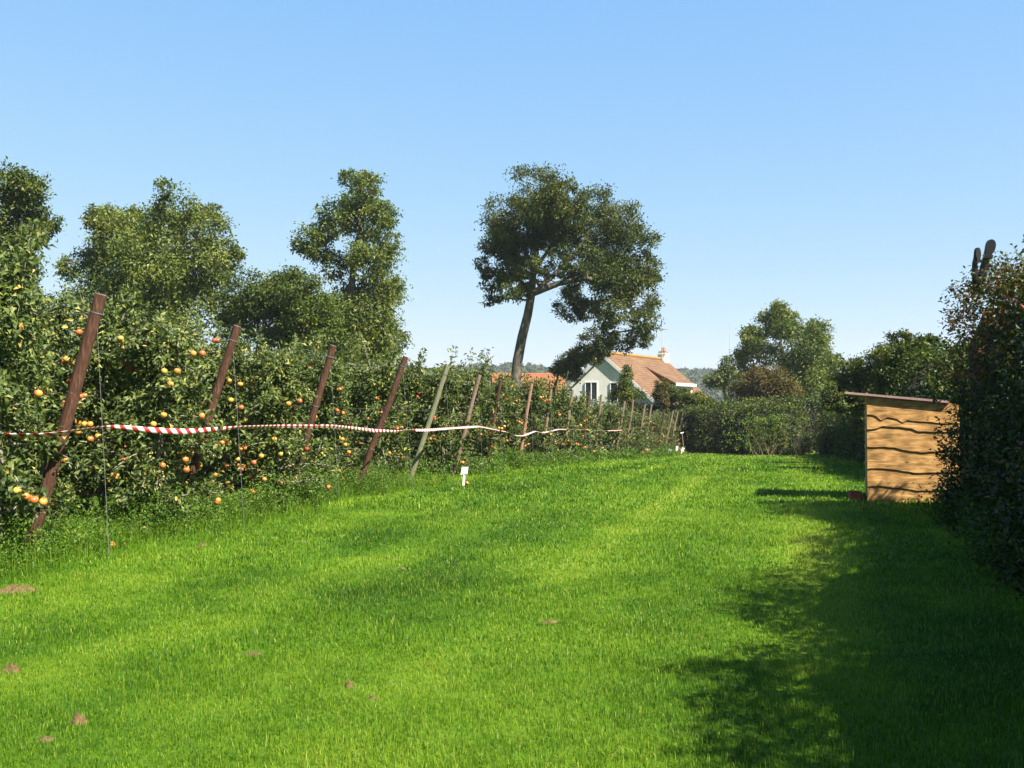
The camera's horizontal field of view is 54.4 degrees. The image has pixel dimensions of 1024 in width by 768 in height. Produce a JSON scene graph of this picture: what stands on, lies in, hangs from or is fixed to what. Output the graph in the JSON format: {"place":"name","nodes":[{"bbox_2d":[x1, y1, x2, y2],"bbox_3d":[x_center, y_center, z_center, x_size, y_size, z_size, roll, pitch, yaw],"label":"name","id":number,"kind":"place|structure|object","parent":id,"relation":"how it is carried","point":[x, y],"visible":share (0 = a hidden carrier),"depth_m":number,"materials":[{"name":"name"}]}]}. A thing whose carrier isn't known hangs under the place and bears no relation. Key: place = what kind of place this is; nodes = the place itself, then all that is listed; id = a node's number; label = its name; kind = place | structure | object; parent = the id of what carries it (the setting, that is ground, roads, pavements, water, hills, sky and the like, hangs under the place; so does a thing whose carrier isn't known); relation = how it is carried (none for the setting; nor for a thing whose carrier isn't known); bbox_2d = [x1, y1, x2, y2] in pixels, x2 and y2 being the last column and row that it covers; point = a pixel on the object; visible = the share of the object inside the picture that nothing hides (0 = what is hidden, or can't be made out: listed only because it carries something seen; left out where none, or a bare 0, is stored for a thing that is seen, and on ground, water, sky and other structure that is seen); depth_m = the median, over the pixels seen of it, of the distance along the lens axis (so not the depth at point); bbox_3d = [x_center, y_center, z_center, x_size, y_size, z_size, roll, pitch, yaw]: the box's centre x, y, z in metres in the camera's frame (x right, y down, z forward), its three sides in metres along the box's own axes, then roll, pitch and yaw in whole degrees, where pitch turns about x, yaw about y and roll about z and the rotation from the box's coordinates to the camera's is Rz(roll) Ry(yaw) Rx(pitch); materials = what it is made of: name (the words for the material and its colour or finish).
{"place":"outdoors","nodes":[
{"label":"outdoors","id":0,"kind":"place"},
{"bbox_2d":[0,416,1023,767],"bbox_3d":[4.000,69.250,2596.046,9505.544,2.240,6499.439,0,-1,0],"label":"ground","id":1,"kind":"structure","parent":0,"point":[914,650],"depth_m":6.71,"materials":[{"name":"green plant"}]},
{"bbox_2d":[2,661,20,672],"bbox_3d":[-3.077,1.742,6.122,0.130,0.076,0.107,0,-1,0],"label":"molehill","id":2,"kind":"object","parent":1,"relation":"on","point":[10,666],"visible":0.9,"depth_m":6.10,"materials":[{"name":"soil"}]},
{"bbox_2d":[1,416,31,515],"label":"apple tree","id":3,"kind":"object","parent":1,"relation":"on","point":[30,508],"visible":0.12,"depth_m":11.09,"materials":[{"name":"green plant"}]},
{"bbox_2d":[0,584,38,593],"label":"molehill","id":4,"kind":"object","parent":1,"relation":"on","point":[20,588],"visible":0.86,"depth_m":8.84,"materials":[{"name":"soil"}]},
{"bbox_2d":[0,346,55,492],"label":"apple tree","id":5,"kind":"object","parent":1,"relation":"on","point":[19,438],"visible":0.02,"depth_m":13.84,"materials":[{"name":"green plant"}]},
{"bbox_2d":[0,155,67,346],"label":"tall tree","id":6,"kind":"object","parent":1,"relation":"on","point":[22,189],"visible":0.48,"depth_m":47.50,"materials":[{"name":"green plant"}]},
{"bbox_2d":[36,736,53,742],"bbox_3d":[-2.280,1.735,4.866,0.140,0.029,0.146,0,-1,0],"label":"soil patch","id":7,"kind":"object","parent":1,"relation":"on","point":[43,738],"visible":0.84,"depth_m":4.85,"materials":[{"name":"brown soil"}]},
{"bbox_2d":[0,207,91,555],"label":"apple tree","id":8,"kind":"object","parent":1,"relation":"on","point":[13,289],"visible":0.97,"depth_m":10.49,"materials":[{"name":"green plant"}]},
{"bbox_2d":[1,280,106,513],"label":"apple tree","id":9,"kind":"object","parent":1,"relation":"on","point":[61,309],"visible":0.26,"depth_m":13.51,"materials":[{"name":"green plant"}]},
{"bbox_2d":[16,293,108,550],"bbox_3d":[-8.282,0.577,11.914,8.230,3.085,0.207,0,-2,17],"label":"orchard post","id":10,"kind":"object","parent":1,"relation":"on","point":[73,392],"visible":0.85,"depth_m":10.84,"materials":[{"name":"wood"},{"name":"galvanised wire"}]},
{"bbox_2d":[3,425,647,436],"bbox_3d":[0.815,1.302,29.527,0.689,0.724,42.626,0,-2,17],"label":"barrier tape","id":11,"kind":"object","parent":10,"relation":"attached to","point":[166,430],"visible":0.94,"depth_m":12.99,"materials":[{"name":"plastic"}]},
{"bbox_2d":[17,313,122,491],"bbox_3d":[-7.363,0.271,16.950,1.985,3.303,1.746,1,-2,-37],"label":"apple tree","id":12,"kind":"object","parent":1,"relation":"on","point":[68,365],"visible":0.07,"depth_m":16.84,"materials":[{"name":"green plant"}]},
{"bbox_2d":[69,712,88,724],"bbox_3d":[-2.225,1.720,5.119,0.114,0.071,0.085,0,-1,0],"label":"molehill","id":13,"kind":"object","parent":1,"relation":"on","point":[77,717],"visible":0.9,"depth_m":5.11,"materials":[{"name":"soil"}]},
{"bbox_2d":[15,266,179,513],"bbox_3d":[-5.560,0.166,13.525,2.115,3.437,1.710,1,-2,-39],"label":"apple tree","id":14,"kind":"object","parent":1,"relation":"on","point":[88,401],"visible":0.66,"depth_m":13.21,"materials":[{"name":"green plant"}]},
{"bbox_2d":[66,326,159,494],"bbox_3d":[-6.505,0.400,16.847,1.849,3.043,1.830,0,-1,-10],"label":"apple tree","id":15,"kind":"object","parent":1,"relation":"on","point":[132,372],"visible":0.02,"depth_m":16.65,"materials":[{"name":"green plant"}]},
{"bbox_2d":[50,175,247,341],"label":"broad tree","id":16,"kind":"object","parent":1,"relation":"on","point":[163,276],"visible":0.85,"depth_m":51.80,"materials":[{"name":"green plant"}]},
{"bbox_2d":[76,290,235,532],"bbox_3d":[-4.673,0.329,13.128,1.965,3.237,2.102,0,-1,-9],"label":"apple tree","id":17,"kind":"object","parent":1,"relation":"on","point":[159,350],"visible":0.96,"depth_m":12.96,"materials":[{"name":"green plant"}]},
{"bbox_2d":[68,325,244,529],"bbox_3d":[-7.503,0.704,14.429,8.240,2.943,0.187,0,-2,17],"label":"orchard post","id":18,"kind":"object","parent":1,"relation":"on","point":[219,382],"visible":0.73,"depth_m":13.35,"materials":[{"name":"wood"}]},
{"bbox_2d":[106,320,230,497],"bbox_3d":[-5.673,0.421,16.465,2.050,2.987,1.719,0,-1,-5],"label":"apple tree","id":19,"kind":"object","parent":1,"relation":"on","point":[182,372],"visible":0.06,"depth_m":16.41,"materials":[{"name":"green plant"}]},
{"bbox_2d":[145,333,227,480],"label":"apple tree","id":20,"kind":"object","parent":1,"relation":"on","point":[193,410],"visible":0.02,"depth_m":20.12,"materials":[{"name":"green plant"}]},
{"bbox_2d":[166,314,283,498],"bbox_3d":[-4.691,0.388,16.196,1.844,3.129,1.883,-1,-2,43],"label":"apple tree","id":21,"kind":"object","parent":1,"relation":"on","point":[227,394],"visible":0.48,"depth_m":16.02,"materials":[{"name":"green plant"}]},
{"bbox_2d":[197,342,270,482],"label":"apple tree","id":22,"kind":"object","parent":1,"relation":"on","point":[242,398],"visible":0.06,"depth_m":19.49,"materials":[{"name":"green plant"}]},
{"bbox_2d":[228,339,333,484],"bbox_3d":[-4.524,0.567,19.324,1.680,2.928,1.902,-1,-2,44],"label":"apple tree","id":23,"kind":"object","parent":1,"relation":"on","point":[296,350],"visible":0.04,"depth_m":19.36,"materials":[{"name":"green plant"}]},
{"bbox_2d":[223,326,344,511],"bbox_3d":[-3.725,0.552,15.964,1.656,2.943,1.852,-1,-2,39],"label":"apple tree","id":24,"kind":"object","parent":1,"relation":"on","point":[275,381],"visible":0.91,"depth_m":15.71,"materials":[{"name":"green plant"}]},
{"bbox_2d":[208,259,365,364],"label":"dark round tree","id":25,"kind":"object","parent":1,"relation":"on","point":[278,300],"visible":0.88,"depth_m":48.92,"materials":[{"name":"green plant"}]},
{"bbox_2d":[251,345,339,506],"bbox_3d":[-6.701,0.815,17.287,8.179,2.863,0.184,0,-2,17],"label":"orchard post","id":26,"kind":"object","parent":1,"relation":"on","point":[322,384],"visible":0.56,"depth_m":16.21,"materials":[{"name":"wood"}]},
{"bbox_2d":[275,340,320,461],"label":"apple tree","id":27,"kind":"object","parent":1,"relation":"on","point":[281,341],"visible":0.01,"depth_m":25.02,"materials":[{"name":"green plant"}]},
{"bbox_2d":[268,332,341,475],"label":"apple tree","id":28,"kind":"object","parent":1,"relation":"on","point":[310,379],"visible":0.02,"depth_m":22.27,"materials":[{"name":"green plant"}]},
{"bbox_2d":[279,327,372,481],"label":"apple tree","id":29,"kind":"object","parent":1,"relation":"on","point":[337,380],"visible":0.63,"depth_m":19.07,"materials":[{"name":"green plant"}]},
{"bbox_2d":[255,356,412,486],"bbox_3d":[-5.833,0.904,19.755,8.317,2.820,0.228,0,-2,17],"label":"orchard post","id":30,"kind":"object","parent":1,"relation":"on","point":[380,424],"visible":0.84,"depth_m":18.70,"materials":[{"name":"wood"}]},
{"bbox_2d":[304,346,363,472],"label":"apple tree","id":31,"kind":"object","parent":1,"relation":"on","point":[334,394],"depth_m":24.88,"materials":[{"name":"green plant"}]},
{"bbox_2d":[306,345,377,471],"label":"apple tree","id":32,"kind":"object","parent":1,"relation":"on","point":[360,397],"visible":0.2,"depth_m":21.81,"materials":[{"name":"green plant"}]},
{"bbox_2d":[0,444,688,583],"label":"weeds","id":33,"kind":"object","parent":1,"relation":"on","point":[258,504],"visible":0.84,"depth_m":13.64,"materials":[{"name":"green plant"}]},
{"bbox_2d":[286,167,414,368],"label":"slender tree","id":34,"kind":"object","parent":1,"relation":"on","point":[370,320],"visible":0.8,"depth_m":56.23,"materials":[{"name":"green plant"}]},
{"bbox_2d":[347,343,396,472],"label":"apple tree","id":35,"kind":"object","parent":1,"relation":"on","point":[365,366],"visible":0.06,"depth_m":24.36,"materials":[{"name":"green plant"}]},
{"bbox_2d":[337,332,423,471],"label":"apple tree","id":36,"kind":"object","parent":1,"relation":"on","point":[382,375],"visible":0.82,"depth_m":21.41,"materials":[{"name":"green plant"}]},
{"bbox_2d":[385,359,426,465],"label":"apple tree","id":37,"kind":"object","parent":1,"relation":"on","point":[408,413],"visible":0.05,"depth_m":26.66,"materials":[{"name":"green plant"}]},
{"bbox_2d":[375,332,447,473],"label":"apple tree","id":38,"kind":"object","parent":1,"relation":"on","point":[413,377],"visible":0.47,"depth_m":24.09,"materials":[{"name":"green plant"}]},
{"bbox_2d":[404,365,453,483],"bbox_3d":[-5.172,1.006,22.263,8.218,2.761,0.182,0,-2,17],"label":"orchard post","id":39,"kind":"object","parent":1,"relation":"on","point":[430,417],"visible":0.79,"depth_m":21.20,"materials":[{"name":"wood"}]},
{"bbox_2d":[412,346,474,463],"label":"apple tree","id":40,"kind":"object","parent":1,"relation":"on","point":[440,409],"visible":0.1,"depth_m":26.41,"materials":[{"name":"green plant"}]},
{"bbox_2d":[408,345,482,475],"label":"apple tree","id":41,"kind":"object","parent":1,"relation":"on","point":[452,387],"visible":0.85,"depth_m":23.87,"materials":[{"name":"green plant"}]},
{"bbox_2d":[414,375,482,475],"bbox_3d":[-4.528,1.153,24.892,8.060,2.699,0.116,0,-2,17],"label":"orchard post","id":42,"kind":"object","parent":1,"relation":"on","point":[470,408],"visible":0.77,"depth_m":23.81,"materials":[{"name":"wood"}]},
{"bbox_2d":[461,467,467,485],"bbox_3d":[-0.992,1.971,20.547,0.150,0.536,0.041,4,-1,6],"label":"row sign","id":43,"kind":"object","parent":1,"relation":"on","point":[464,470],"visible":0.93,"depth_m":20.54,"materials":[{"name":"white paint"}]},
{"bbox_2d":[447,365,488,462],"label":"apple tree","id":44,"kind":"object","parent":1,"relation":"on","point":[464,412],"visible":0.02,"depth_m":29.72,"materials":[{"name":"green plant"}]},
{"bbox_2d":[414,383,532,455],"bbox_3d":[-3.092,1.375,30.295,7.857,2.732,0.160,0,-2,18],"label":"orchard post","id":45,"kind":"object","parent":1,"relation":"on","point":[526,413],"visible":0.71,"depth_m":29.14,"materials":[{"name":"wood"}]},
{"bbox_2d":[441,347,513,473],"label":"apple tree","id":46,"kind":"object","parent":1,"relation":"on","point":[484,401],"visible":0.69,"depth_m":26.14,"materials":[{"name":"green plant"}]},
{"bbox_2d":[484,380,502,460],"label":"orchard post","id":47,"kind":"object","parent":1,"relation":"on","point":[497,399],"visible":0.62,"depth_m":26.13,"materials":[{"name":"wood"}]},
{"bbox_2d":[474,369,531,460],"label":"apple tree","id":48,"kind":"object","parent":1,"relation":"on","point":[506,414],"visible":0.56,"depth_m":29.50,"materials":[{"name":"green plant"}]},
{"bbox_2d":[480,375,529,457],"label":"apple tree","id":49,"kind":"object","parent":1,"relation":"on","point":[517,391],"visible":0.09,"depth_m":31.86,"materials":[{"name":"green plant"}]},
{"bbox_2d":[206,362,836,409],"bbox_3d":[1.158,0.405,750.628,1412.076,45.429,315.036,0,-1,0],"label":"distant wood","id":50,"kind":"object","parent":1,"relation":"on","point":[695,375],"visible":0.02,"depth_m":731.45,"materials":[{"name":"green plant"}]},
{"bbox_2d":[491,373,565,393],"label":"outbuilding","id":51,"kind":"structure","parent":1,"relation":"on","point":[539,375],"depth_m":95.37,"materials":[{"name":"orange tile"}]},
{"bbox_2d":[509,382,548,455],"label":"apple tree","id":52,"kind":"object","parent":1,"relation":"on","point":[529,424],"visible":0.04,"depth_m":34.38,"materials":[{"name":"green plant"}]},
{"bbox_2d":[510,389,552,457],"bbox_3d":[-2.405,1.532,32.728,7.810,2.691,0.188,0,-2,18],"label":"orchard post","id":53,"kind":"object","parent":1,"relation":"on","point":[547,416],"visible":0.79,"depth_m":31.56,"materials":[{"name":"wood"}]},
{"bbox_2d":[507,364,564,464],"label":"apple tree","id":54,"kind":"object","parent":1,"relation":"on","point":[538,397],"visible":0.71,"depth_m":31.56,"materials":[{"name":"green plant"}]},
{"bbox_2d":[536,383,573,455],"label":"apple tree","id":55,"kind":"object","parent":1,"relation":"on","point":[555,422],"visible":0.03,"depth_m":37.04,"materials":[{"name":"green plant"}]},
{"bbox_2d":[541,391,573,456],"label":"orchard post","id":56,"kind":"object","parent":1,"relation":"on","point":[568,414],"visible":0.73,"depth_m":34.15,"materials":[{"name":"wood"}]},
{"bbox_2d":[536,371,585,460],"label":"apple tree","id":57,"kind":"object","parent":1,"relation":"on","point":[559,403],"visible":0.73,"depth_m":34.25,"materials":[{"name":"green plant"}]},
{"bbox_2d":[472,161,667,392],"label":"leaning tree","id":58,"kind":"object","parent":1,"relation":"on","point":[550,213],"visible":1,"depth_m":60.34,"materials":[{"name":"green plant"}]},
{"bbox_2d":[554,382,598,456],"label":"apple tree","id":59,"kind":"object","parent":1,"relation":"on","point":[581,404],"visible":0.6,"depth_m":36.70,"materials":[{"name":"green plant"}]},
{"bbox_2d":[548,334,615,395],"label":"dark shrub tree","id":60,"kind":"object","parent":1,"relation":"on","point":[575,360],"visible":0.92,"depth_m":64.36,"materials":[{"name":"green plant"}]},
{"bbox_2d":[582,392,590,449],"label":"orchard post","id":61,"kind":"object","parent":1,"relation":"on","point":[587,408],"visible":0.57,"depth_m":36.91,"materials":[{"name":"wood"}]},
{"bbox_2d":[575,399,608,449],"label":"apple tree","id":62,"kind":"object","parent":1,"relation":"on","point":[599,429],"visible":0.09,"depth_m":43.79,"materials":[{"name":"green plant"}]},
{"bbox_2d":[577,395,612,459],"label":"apple tree","id":63,"kind":"object","parent":1,"relation":"on","point":[593,417],"visible":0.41,"depth_m":39.26,"materials":[{"name":"green plant"}]},
{"bbox_2d":[590,395,602,456],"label":"orchard post","id":64,"kind":"object","parent":1,"relation":"on","point":[599,413],"visible":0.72,"depth_m":39.31,"materials":[{"name":"wood"}]},
{"bbox_2d":[595,395,618,452],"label":"apple tree","id":65,"kind":"object","parent":1,"relation":"on","point":[602,423],"visible":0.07,"depth_m":45.94,"materials":[{"name":"green plant"}]},
{"bbox_2d":[598,396,629,458],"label":"apple tree","id":66,"kind":"object","parent":1,"relation":"on","point":[611,421],"visible":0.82,"depth_m":43.33,"materials":[{"name":"green plant"}]},
{"bbox_2d":[607,401,625,451],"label":"orchard post","id":67,"kind":"object","parent":1,"relation":"on","point":[623,408],"visible":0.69,"depth_m":43.43,"materials":[{"name":"wood"}]},
{"bbox_2d":[606,400,642,451],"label":"apple tree","id":68,"kind":"object","parent":1,"relation":"on","point":[626,413],"visible":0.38,"depth_m":45.71,"materials":[{"name":"green plant"}]},
{"bbox_2d":[617,400,633,449],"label":"orchard post","id":69,"kind":"object","parent":1,"relation":"on","point":[632,404],"visible":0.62,"depth_m":45.84,"materials":[{"name":"wood"}]},
{"bbox_2d":[605,364,649,411],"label":"garden tree","id":70,"kind":"object","parent":1,"relation":"on","point":[625,391],"visible":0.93,"depth_m":63.11,"materials":[{"name":"green plant"}]},
{"bbox_2d":[622,409,652,453],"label":"apple tree","id":71,"kind":"object","parent":1,"relation":"on","point":[635,420],"visible":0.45,"depth_m":48.39,"materials":[{"name":"green plant"}]},
{"bbox_2d":[636,404,646,450],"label":"orchard post","id":72,"kind":"object","parent":1,"relation":"on","point":[642,423],"visible":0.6,"depth_m":48.49,"materials":[{"name":"wood"}]},
{"bbox_2d":[629,408,659,451],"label":"apple tree","id":73,"kind":"object","parent":1,"relation":"on","point":[648,426],"visible":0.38,"depth_m":50.81,"materials":[{"name":"green plant"}]},
{"bbox_2d":[644,404,652,449],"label":"orchard post","id":74,"kind":"object","parent":1,"relation":"on","point":[649,423],"visible":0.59,"depth_m":50.91,"materials":[{"name":"wood"}]},
{"bbox_2d":[644,409,665,453],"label":"apple tree","id":75,"kind":"object","parent":1,"relation":"on","point":[655,423],"visible":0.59,"depth_m":55.19,"materials":[{"name":"green plant"}]},
{"bbox_2d":[649,377,671,413],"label":"russet bush","id":76,"kind":"object","parent":1,"relation":"on","point":[660,396],"visible":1,"depth_m":63.51,"materials":[{"name":"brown plant"}]},
{"bbox_2d":[649,410,671,449],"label":"apple tree","id":77,"kind":"object","parent":1,"relation":"on","point":[666,428],"visible":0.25,"depth_m":57.69,"materials":[{"name":"green plant"}]},
{"bbox_2d":[657,409,665,448],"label":"orchard post","id":78,"kind":"object","parent":1,"relation":"on","point":[663,419],"visible":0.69,"depth_m":55.24,"materials":[{"name":"wood"}]},
{"bbox_2d":[663,410,674,448],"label":"orchard post","id":79,"kind":"object","parent":1,"relation":"on","point":[669,426],"visible":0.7,"depth_m":57.67,"materials":[{"name":"wood"}]},
{"bbox_2d":[660,419,681,450],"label":"apple tree","id":80,"kind":"object","parent":1,"relation":"on","point":[671,437],"visible":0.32,"depth_m":59.86,"materials":[{"name":"green plant"}]},
{"bbox_2d":[666,412,686,449],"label":"apple tree","id":81,"kind":"object","parent":1,"relation":"on","point":[674,437],"visible":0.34,"depth_m":61.85,"materials":[{"name":"green plant"}]},
{"bbox_2d":[651,383,716,410],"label":"garden bush","id":82,"kind":"object","parent":1,"relation":"on","point":[676,396],"visible":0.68,"depth_m":63.60,"materials":[{"name":"green plant"}]},
{"bbox_2d":[596,391,826,452],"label":"garden hedge","id":83,"kind":"object","parent":1,"relation":"on","point":[812,413],"visible":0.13,"depth_m":62.82,"materials":[{"name":"green plant"}]},
{"bbox_2d":[702,355,742,398],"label":"willow tree","id":84,"kind":"object","parent":1,"relation":"on","point":[721,377],"visible":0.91,"depth_m":85.67,"materials":[{"name":"green plant"}]},
{"bbox_2d":[650,397,812,454],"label":"clipped hedge","id":85,"kind":"object","parent":1,"relation":"on","point":[704,426],"visible":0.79,"depth_m":59.92,"materials":[{"name":"green plant"}]},
{"bbox_2d":[724,363,806,404],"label":"rusty shrub","id":86,"kind":"object","parent":1,"relation":"on","point":[767,383],"visible":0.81,"depth_m":64.87,"materials":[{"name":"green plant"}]},
{"bbox_2d":[719,413,820,455],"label":"bush","id":87,"kind":"object","parent":1,"relation":"on","point":[759,437],"visible":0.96,"depth_m":57.00,"materials":[{"name":"green plant"}]},
{"bbox_2d":[728,298,845,403],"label":"round green tree","id":88,"kind":"object","parent":1,"relation":"on","point":[808,358],"visible":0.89,"depth_m":73.92,"materials":[{"name":"green plant"}]},
{"bbox_2d":[816,343,889,460],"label":"olive tree","id":89,"kind":"object","parent":1,"relation":"on","point":[853,374],"visible":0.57,"depth_m":33.78,"materials":[{"name":"green plant"}]},
{"bbox_2d":[847,490,861,499],"bbox_3d":[6.003,1.954,17.446,0.200,0.150,0.320,0,-1,10],"label":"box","id":90,"kind":"object","parent":1,"relation":"on","point":[855,495],"visible":0.89,"depth_m":17.30,"materials":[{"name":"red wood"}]},
{"bbox_2d":[810,331,973,482],"bbox_3d":[15.242,1.464,38.850,5.314,4.916,39.691,0,-2,14],"label":"shady hedge","id":91,"kind":"object","parent":1,"relation":"on","point":[842,435],"visible":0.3,"depth_m":25.03,"materials":[{"name":"green plant"}]},
{"bbox_2d":[843,392,959,502],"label":"garden shed","id":92,"kind":"structure","parent":1,"relation":"on","point":[900,442],"depth_m":16.93,"materials":[{"name":"brown wood"}]},
{"bbox_2d":[868,328,945,396],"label":"hedgerow tree","id":93,"kind":"object","parent":1,"relation":"on","point":[882,371],"visible":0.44,"depth_m":26.78,"materials":[{"name":"green plant"}]},
{"bbox_2d":[907,482,1023,577],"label":"undergrowth","id":94,"kind":"object","parent":1,"relation":"on","point":[977,548],"visible":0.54,"depth_m":10.84,"materials":[{"name":"green plant"}]},
{"bbox_2d":[928,234,1023,603],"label":"hedge","id":95,"kind":"object","parent":1,"relation":"on","point":[995,398],"visible":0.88,"depth_m":12.98,"materials":[{"name":"green plant"}]},
{"bbox_2d":[972,247,980,293],"bbox_3d":[6.821,-1.658,14.639,0.095,0.684,0.136,-6,5,-20],"label":"rubber boot","id":96,"kind":"object","parent":95,"relation":"on","point":[976,256],"visible":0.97,"depth_m":14.62,"materials":[{"name":"black rubber"}]},
{"bbox_2d":[978,239,995,291],"bbox_3d":[6.946,-1.731,14.629,0.140,0.780,0.190,12,5,12],"label":"rubber boot","id":97,"kind":"object","parent":95,"relation":"on","point":[990,247],"visible":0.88,"depth_m":14.55,"materials":[{"name":"black rubber"}]},
{"bbox_2d":[0,0,1023,370],"label":"sky","id":98,"kind":"structure","parent":0,"point":[844,162],"materials":[{"name":"blue"}]},
{"bbox_2d":[561,329,707,412],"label":"gabled house","id":99,"kind":"structure","parent":0,"point":[601,379],"depth_m":68.96,"materials":[{"name":"ceramic"}]},
{"bbox_2d":[585,382,597,401],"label":"window","id":100,"kind":"structure","parent":99,"relation":"in","point":[592,387],"depth_m":68.46,"materials":[{"name":"white paint"}]},
{"bbox_2d":[610,382,619,403],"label":"window","id":101,"kind":"structure","parent":99,"relation":"in","point":[612,384],"depth_m":67.66,"materials":[{"name":"white paint"}]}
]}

